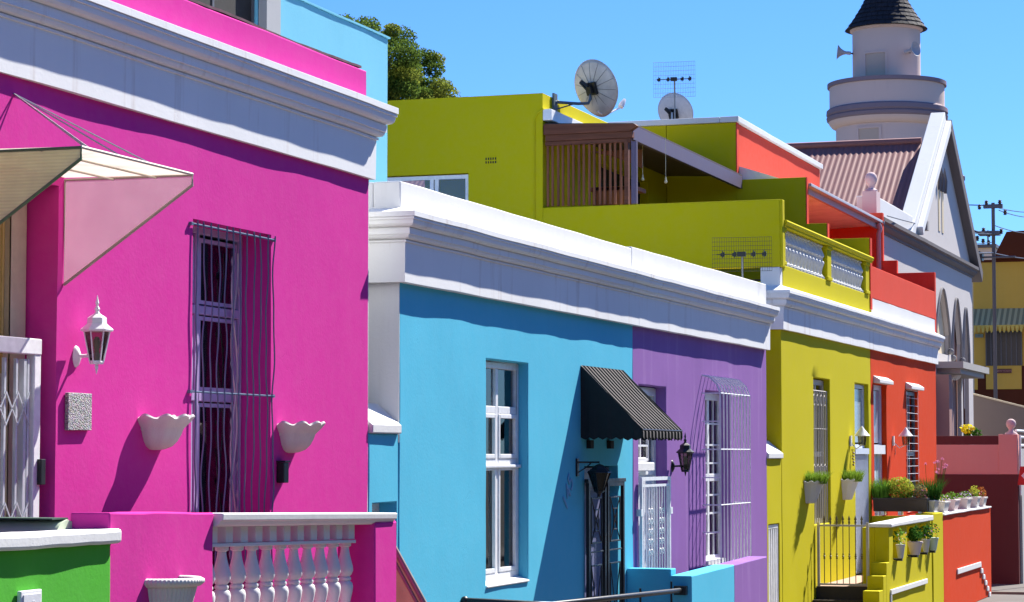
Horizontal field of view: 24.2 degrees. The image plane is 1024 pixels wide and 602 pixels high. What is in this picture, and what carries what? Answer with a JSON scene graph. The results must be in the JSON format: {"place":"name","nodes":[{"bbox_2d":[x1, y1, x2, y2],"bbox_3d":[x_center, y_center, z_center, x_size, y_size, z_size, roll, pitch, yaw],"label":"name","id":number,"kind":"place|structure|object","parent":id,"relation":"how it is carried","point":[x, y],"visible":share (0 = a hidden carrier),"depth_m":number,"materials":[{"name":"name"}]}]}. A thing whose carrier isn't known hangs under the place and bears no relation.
{"place":"outdoors","nodes":[
{"label":"outdoors","id":0,"kind":"place"},
{"bbox_2d":[307,0,1023,245],"label":"sky","id":1,"kind":"structure","parent":0,"point":[768,64],"materials":[{"name":"blue"}]},
{"bbox_2d":[977,230,998,259],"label":"distant building","id":2,"kind":"structure","parent":0,"point":[984,248],"depth_m":109.15,"materials":[{"name":"grey paint"}]},
{"bbox_2d":[964,231,1023,424],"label":"commercial building","id":3,"kind":"structure","parent":0,"point":[1010,320],"depth_m":93.81,"materials":[{"name":"yellow paint"}]},
{"bbox_2d":[985,331,1021,365],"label":"shop window","id":4,"kind":"structure","parent":3,"relation":"in","point":[1009,344],"depth_m":93.78,"materials":[{"name":"grey metal"}]},
{"bbox_2d":[973,393,1023,448],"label":"ramp wall","id":5,"kind":"structure","parent":0,"point":[991,416],"depth_m":65.17,"materials":[{"name":"beige paint"}]},
{"bbox_2d":[977,594,1023,601],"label":"pavement","id":6,"kind":"structure","parent":0,"point":[1004,598],"depth_m":47.14,"materials":[{"name":"grey concrete"}]},
{"bbox_2d":[0,529,121,601],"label":"boundary wall","id":7,"kind":"structure","parent":6,"relation":"on","point":[66,565],"depth_m":13.07,"materials":[{"name":"green paint"}]},
{"bbox_2d":[17,589,41,601],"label":"meter box","id":8,"kind":"object","parent":7,"relation":"attached to","point":[34,595],"visible":1,"depth_m":12.71,"materials":[{"name":"white paint"}]},
{"bbox_2d":[0,517,71,532],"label":"coping block","id":9,"kind":"structure","parent":7,"relation":"on","point":[13,524],"depth_m":13.69,"materials":[{"name":"white paint"}]},
{"bbox_2d":[70,511,396,601],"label":"boundary wall","id":10,"kind":"structure","parent":6,"relation":"on","point":[360,566],"depth_m":15.69,"materials":[{"name":"pink paint"}]},
{"bbox_2d":[144,575,204,601],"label":"wall planter","id":11,"kind":"object","parent":10,"relation":"attached to","point":[181,588],"visible":1,"depth_m":14.09,"materials":[{"name":"ceramic"}]},
{"bbox_2d":[396,546,426,601],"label":"stair rail","id":12,"kind":"object","parent":6,"relation":"on","point":[408,589],"visible":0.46,"depth_m":18.14,"materials":[{"name":"pink metal"}]},
{"bbox_2d":[627,556,766,601],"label":"boundary wall","id":13,"kind":"structure","parent":6,"relation":"on","point":[743,579],"depth_m":27.78,"materials":[{"name":"blue paint"}]},
{"bbox_2d":[628,247,779,593],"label":"terraced house","id":14,"kind":"structure","parent":6,"relation":"on","point":[700,340],"depth_m":30.46,"materials":[{"name":"purple paint"}]},
{"bbox_2d":[671,433,693,475],"bbox_3d":[2.091,1.873,29.117,0.289,0.542,0.213,-3,-5,41],"label":"wall lantern","id":15,"kind":"object","parent":14,"relation":"attached to","point":[685,451],"depth_m":29.05,"materials":[{"name":"black metal"}]},
{"bbox_2d":[705,394,719,558],"bbox_3d":[2.562,2.326,31.404,0.060,2.228,1.340,-1,-4,19],"label":"window","id":16,"kind":"structure","parent":14,"relation":"in","point":[712,429],"depth_m":31.68,"materials":[{"name":"white paint"}]},
{"bbox_2d":[712,236,771,277],"bbox_3d":[3.290,-0.417,34.117,0.859,1.003,0.154,-1,-4,13],"label":"grid antenna","id":17,"kind":"object","parent":14,"relation":"on","point":[742,255],"visible":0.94,"depth_m":34.15,"materials":[{"name":"grey metal"}]},
{"bbox_2d":[813,586,866,601],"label":"front steps","id":18,"kind":"structure","parent":6,"relation":"on","point":[837,594],"depth_m":36.99,"materials":[{"name":"black stone"}]},
{"bbox_2d":[820,574,866,586],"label":"stoep floor","id":19,"kind":"structure","parent":6,"relation":"on","point":[858,579],"depth_m":38.44,"materials":[{"name":"tile"}]},
{"bbox_2d":[862,512,943,601],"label":"boundary wall","id":20,"kind":"structure","parent":6,"relation":"on","point":[920,578],"depth_m":38.39,"materials":[{"name":"yellow paint"}]},
{"bbox_2d":[817,515,868,585],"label":"garden gate","id":21,"kind":"structure","parent":20,"relation":"attached to","point":[849,556],"depth_m":37.06,"materials":[{"name":"beige metal"}]},
{"bbox_2d":[869,477,929,514],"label":"planter box","id":22,"kind":"object","parent":20,"relation":"on","point":[891,495],"visible":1,"depth_m":41.59,"materials":[{"name":"brown plastic"}]},
{"bbox_2d":[893,528,907,560],"bbox_3d":[6.169,3.858,37.830,0.242,0.526,0.288,-3,-5,38],"label":"flower pot","id":23,"kind":"object","parent":20,"relation":"attached to","point":[900,548],"visible":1,"depth_m":37.78,"materials":[{"name":"white ceramic"}]},
{"bbox_2d":[907,525,922,556],"bbox_3d":[6.614,3.943,39.154,0.262,0.526,0.338,-1,-4,19],"label":"flower pot","id":24,"kind":"object","parent":20,"relation":"attached to","point":[914,542],"visible":1,"depth_m":39.08,"materials":[{"name":"white ceramic"}]},
{"bbox_2d":[920,524,932,554],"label":"flower pot","id":25,"kind":"object","parent":20,"relation":"attached to","point":[926,542],"visible":0.88,"depth_m":40.14,"materials":[{"name":"white ceramic"}]},
{"bbox_2d":[914,478,948,511],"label":"flower pot","id":26,"kind":"object","parent":20,"relation":"on","point":[934,500],"visible":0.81,"depth_m":41.73,"materials":[{"name":"white paint"}]},
{"bbox_2d":[925,457,947,493],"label":"flowering stalks","id":27,"kind":"object","parent":26,"relation":"on","point":[935,476],"visible":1,"depth_m":41.91,"materials":[{"name":"pink plant"}]},
{"bbox_2d":[929,523,939,552],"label":"flower pot","id":28,"kind":"object","parent":20,"relation":"attached to","point":[933,543],"visible":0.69,"depth_m":40.88,"materials":[{"name":"white ceramic"}]},
{"bbox_2d":[943,506,991,601],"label":"boundary wall","id":29,"kind":"structure","parent":6,"relation":"on","point":[967,554],"depth_m":45.04,"materials":[{"name":"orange paint"}]},
{"bbox_2d":[937,494,950,512],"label":"flower pot","id":30,"kind":"object","parent":29,"relation":"on","point":[943,505],"visible":0.64,"depth_m":42.81,"materials":[{"name":"white ceramic"}]},
{"bbox_2d":[944,491,960,510],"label":"flower pot","id":31,"kind":"object","parent":29,"relation":"on","point":[954,505],"visible":0.81,"depth_m":44.02,"materials":[{"name":"white ceramic"}]},
{"bbox_2d":[956,491,972,508],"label":"flower pot","id":32,"kind":"object","parent":29,"relation":"on","point":[964,503],"visible":0.94,"depth_m":45.51,"materials":[{"name":"white ceramic"}]},
{"bbox_2d":[965,486,980,507],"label":"flower pot","id":33,"kind":"object","parent":29,"relation":"on","point":[975,502],"visible":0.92,"depth_m":46.80,"materials":[{"name":"white ceramic"}]},
{"bbox_2d":[977,487,987,506],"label":"flower pot","id":34,"kind":"object","parent":29,"relation":"on","point":[983,500],"visible":0.73,"depth_m":47.72,"materials":[{"name":"white ceramic"}]},
{"bbox_2d":[991,584,1023,591],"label":"side street pavement","id":35,"kind":"structure","parent":0,"point":[1007,587],"depth_m":50.68,"materials":[{"name":"grey concrete"}]},
{"bbox_2d":[339,13,460,100],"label":"broadleaf tree","id":36,"kind":"object","parent":35,"relation":"on","point":[406,78],"visible":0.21,"depth_m":75.00,"materials":[{"name":"green plant"}]},
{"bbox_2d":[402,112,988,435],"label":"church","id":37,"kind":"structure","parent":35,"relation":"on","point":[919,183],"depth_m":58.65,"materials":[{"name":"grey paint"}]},
{"bbox_2d":[826,0,947,141],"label":"minaret","id":38,"kind":"object","parent":35,"relation":"on","point":[887,90],"visible":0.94,"depth_m":79.71,"materials":[{"name":"paint"}]},
{"bbox_2d":[837,45,852,58],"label":"loudspeaker","id":39,"kind":"object","parent":38,"relation":"attached to","point":[840,52],"visible":1,"depth_m":80.61,"materials":[{"name":"grey metal"}]},
{"bbox_2d":[904,41,919,55],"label":"loudspeaker","id":40,"kind":"object","parent":38,"relation":"attached to","point":[914,48],"visible":1,"depth_m":79.53,"materials":[{"name":"grey metal"}]},
{"bbox_2d":[936,419,1020,583],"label":"yard wall","id":41,"kind":"structure","parent":35,"relation":"on","point":[990,464],"depth_m":52.21,"materials":[{"name":"red paint"}]},
{"bbox_2d":[960,424,982,435],"bbox_3d":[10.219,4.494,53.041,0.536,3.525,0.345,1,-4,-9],"label":"flowering shrub","id":42,"kind":"object","parent":41,"relation":"on","point":[972,430],"visible":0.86,"depth_m":53.08,"materials":[{"name":"yellow plant"}]},
{"bbox_2d":[975,200,1006,398],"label":"utility pole","id":43,"kind":"object","parent":35,"relation":"on","point":[992,207],"visible":0.71,"depth_m":75.26,"materials":[{"name":"grey wood"}]},
{"bbox_2d":[887,215,984,233],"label":"overhead cable","id":44,"kind":"object","parent":43,"relation":"attached to","point":[914,223],"visible":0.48,"depth_m":52.82,"materials":[{"name":"black metal"}]},
{"bbox_2d":[979,251,1014,260],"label":"street lamp","id":45,"kind":"object","parent":43,"relation":"attached to","point":[982,256],"visible":0.49,"depth_m":75.15,"materials":[{"name":"grey metal"}]},
{"bbox_2d":[1018,466,1023,484],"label":"chevron sign","id":46,"kind":"object","parent":35,"relation":"on","point":[1021,478],"visible":1,"depth_m":51.28,"materials":[{"name":"metal"}]},
{"bbox_2d":[1015,429,1023,583],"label":"side wall","id":47,"kind":"structure","parent":0,"point":[1021,463],"depth_m":52.27,"materials":[{"name":"paint"}]},
{"bbox_3d":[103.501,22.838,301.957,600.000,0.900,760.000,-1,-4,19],"label":"road","id":48,"kind":"structure","parent":0,"visible":0},
{"bbox_2d":[0,0,398,589],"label":"terraced house","id":49,"kind":"structure","parent":48,"relation":"on","point":[230,288],"depth_m":16.84,"materials":[{"name":"pink paint"}]},
{"bbox_2d":[64,393,90,430],"bbox_3d":[-2.784,0.711,15.296,0.028,0.240,0.307,-1,-4,19],"label":"wall plaque","id":50,"kind":"object","parent":49,"relation":"attached to","point":[77,411],"depth_m":15.27,"materials":[{"name":"stone"}]},
{"bbox_2d":[73,295,112,373],"bbox_3d":[-2.678,0.217,15.290,0.259,0.508,0.194,-3,-5,42],"label":"wall lantern","id":51,"kind":"object","parent":49,"relation":"attached to","point":[96,329],"depth_m":15.23,"materials":[{"name":"white paint"}]},
{"bbox_2d":[0,93,193,285],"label":"door canopy","id":52,"kind":"object","parent":49,"relation":"attached to","point":[27,175],"visible":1,"depth_m":13.75,"materials":[{"name":"metal"}]},
{"bbox_2d":[137,414,194,449],"bbox_3d":[-2.316,0.894,16.275,0.273,0.246,0.543,-1,-4,19],"label":"wall planter","id":53,"kind":"object","parent":49,"relation":"attached to","point":[163,431],"visible":1,"depth_m":16.16,"materials":[{"name":"ceramic"}]},
{"bbox_2d":[191,226,241,589],"bbox_3d":[-2.373,0.993,17.563,0.262,3.080,1.355,-1,-4,19],"label":"window","id":54,"kind":"structure","parent":49,"relation":"in","point":[213,481],"depth_m":17.85,"materials":[{"name":"purple paint"}]},
{"bbox_2d":[276,461,289,482],"bbox_3d":[-1.748,1.304,18.221,0.074,0.170,0.100,-1,-4,19],"label":"letter box","id":55,"kind":"object","parent":49,"relation":"attached to","point":[282,471],"visible":1,"depth_m":18.18,"materials":[{"name":"black metal"}]},
{"bbox_2d":[277,421,325,452],"bbox_3d":[-1.587,1.049,18.401,0.273,0.246,0.543,-1,-4,19],"label":"wall planter","id":56,"kind":"object","parent":49,"relation":"attached to","point":[299,436],"visible":1,"depth_m":18.28,"materials":[{"name":"ceramic"}]},
{"bbox_2d":[368,403,400,547],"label":"alley wall","id":57,"kind":"structure","parent":48,"relation":"on","point":[384,428],"depth_m":20.30,"materials":[{"name":"blue paint"}]},
{"bbox_2d":[368,181,650,601],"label":"terraced house","id":58,"kind":"structure","parent":48,"relation":"on","point":[491,331],"depth_m":23.21,"materials":[{"name":"blue paint"}]},
{"bbox_2d":[199,0,389,182],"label":"storey","id":59,"kind":"object","parent":58,"relation":"on","point":[309,23],"visible":0.2,"depth_m":25.49,"materials":[{"name":"blue paint"}]},
{"bbox_2d":[199,0,254,22],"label":"window","id":60,"kind":"structure","parent":59,"relation":"in","point":[244,9],"depth_m":23.41,"materials":[{"name":"grey metal"}]},
{"bbox_2d":[486,360,520,580],"bbox_3d":[-0.151,1.658,23.354,0.090,2.130,1.250,-1,-4,19],"label":"window","id":61,"kind":"structure","parent":58,"relation":"in","point":[502,466],"depth_m":23.54,"materials":[{"name":"white paint"}]},
{"bbox_2d":[576,458,611,497],"bbox_3d":[0.870,1.892,25.467,0.399,0.420,0.234,1,-4,-11],"label":"wall lantern","id":62,"kind":"object","parent":58,"relation":"attached to","point":[599,474],"depth_m":25.42,"materials":[{"name":"black metal"}]},
{"bbox_2d":[581,365,682,448],"bbox_3d":[1.333,1.179,26.292,0.698,0.895,1.660,-1,-4,19],"label":"door awning","id":63,"kind":"object","parent":58,"relation":"attached to","point":[619,404],"depth_m":25.64,"materials":[{"name":"fabric"}]},
{"bbox_2d":[387,93,879,601],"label":"terraced house","id":64,"kind":"structure","parent":48,"relation":"on","point":[685,193],"depth_m":36.90,"materials":[{"name":"yellow paint"}]},
{"bbox_2d":[387,174,467,199],"bbox_3d":[-1.598,-1.368,37.382,2.100,1.120,0.360,-1,-4,19],"label":"window","id":65,"kind":"structure","parent":64,"relation":"in","point":[434,180],"depth_m":37.10,"materials":[{"name":"white paint"}]},
{"bbox_2d":[552,59,625,116],"bbox_3d":[1.218,-3.337,37.485,1.300,0.880,0.815,0,-4,-7],"label":"satellite dish","id":66,"kind":"object","parent":64,"relation":"attached to","point":[596,86],"visible":0.99,"depth_m":37.31,"materials":[{"name":"paint"}]},
{"bbox_2d":[601,167,639,203],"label":"sliding door","id":67,"kind":"structure","parent":64,"relation":"in","point":[607,171],"depth_m":40.67,"materials":[{"name":"black glass"}]},
{"bbox_2d":[804,470,832,502],"bbox_3d":[4.647,2.850,36.658,0.648,0.520,0.677,0,-4,-7],"label":"wall planter","id":68,"kind":"object","parent":64,"relation":"attached to","point":[814,482],"visible":0.98,"depth_m":36.51,"materials":[{"name":"ceramic"}]},
{"bbox_2d":[813,379,827,523],"bbox_3d":[4.830,2.389,37.843,0.133,2.280,1.275,-1,-4,19],"label":"window","id":69,"kind":"structure","parent":64,"relation":"in","point":[819,398],"depth_m":38.00,"materials":[{"name":"grey paint"}]},
{"bbox_2d":[841,469,867,499],"bbox_3d":[5.604,3.026,39.415,0.665,0.520,0.697,-1,-4,19],"label":"wall planter","id":70,"kind":"object","parent":64,"relation":"attached to","point":[850,481],"visible":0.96,"depth_m":39.27,"materials":[{"name":"ceramic"}]},
{"bbox_2d":[850,426,869,448],"bbox_3d":[5.839,2.289,39.993,0.333,0.395,0.270,-1,-4,19],"label":"wall lantern","id":71,"kind":"object","parent":64,"relation":"attached to","point":[861,431],"depth_m":39.96,"materials":[{"name":"white paint"}]},
{"bbox_2d":[425,116,944,515],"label":"terraced house","id":72,"kind":"structure","parent":48,"relation":"on","point":[908,340],"depth_m":45.38,"materials":[{"name":"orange paint"}]},
{"bbox_2d":[653,61,694,118],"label":"grid antenna","id":73,"kind":"object","parent":72,"relation":"on","point":[674,79],"visible":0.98,"depth_m":45.77,"materials":[{"name":"metal"}]},
{"bbox_2d":[658,93,692,119],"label":"satellite dish","id":74,"kind":"object","parent":72,"relation":"on","point":[683,108],"visible":0.73,"depth_m":47.78,"materials":[{"name":"beige paint"}]},
{"bbox_2d":[892,427,912,447],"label":"wall lantern","id":75,"kind":"object","parent":72,"relation":"attached to","point":[905,432],"depth_m":43.89,"materials":[{"name":"white paint"}]},
{"bbox_2d":[906,390,918,497],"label":"window","id":76,"kind":"structure","parent":72,"relation":"in","point":[910,396],"depth_m":46.39,"materials":[{"name":"metal"}]},
{"bbox_2d":[767,441,782,601],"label":"alley wall","id":77,"kind":"structure","parent":48,"relation":"on","point":[774,534],"depth_m":34.55,"materials":[{"name":"yellow paint"}]},
{"bbox_2d":[991,591,1023,594],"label":"kerb","id":78,"kind":"structure","parent":48,"relation":"on","point":[1008,592],"depth_m":48.80,"materials":[{"name":"concrete"}]},
{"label":"stoep floor","id":79,"kind":"structure","parent":0,"visible":0},
{"bbox_2d":[461,581,687,601],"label":"hand rail","id":80,"kind":"object","parent":79,"relation":"on","point":[679,590],"visible":1,"depth_m":24.05,"materials":[{"name":"black metal"}]}
]}

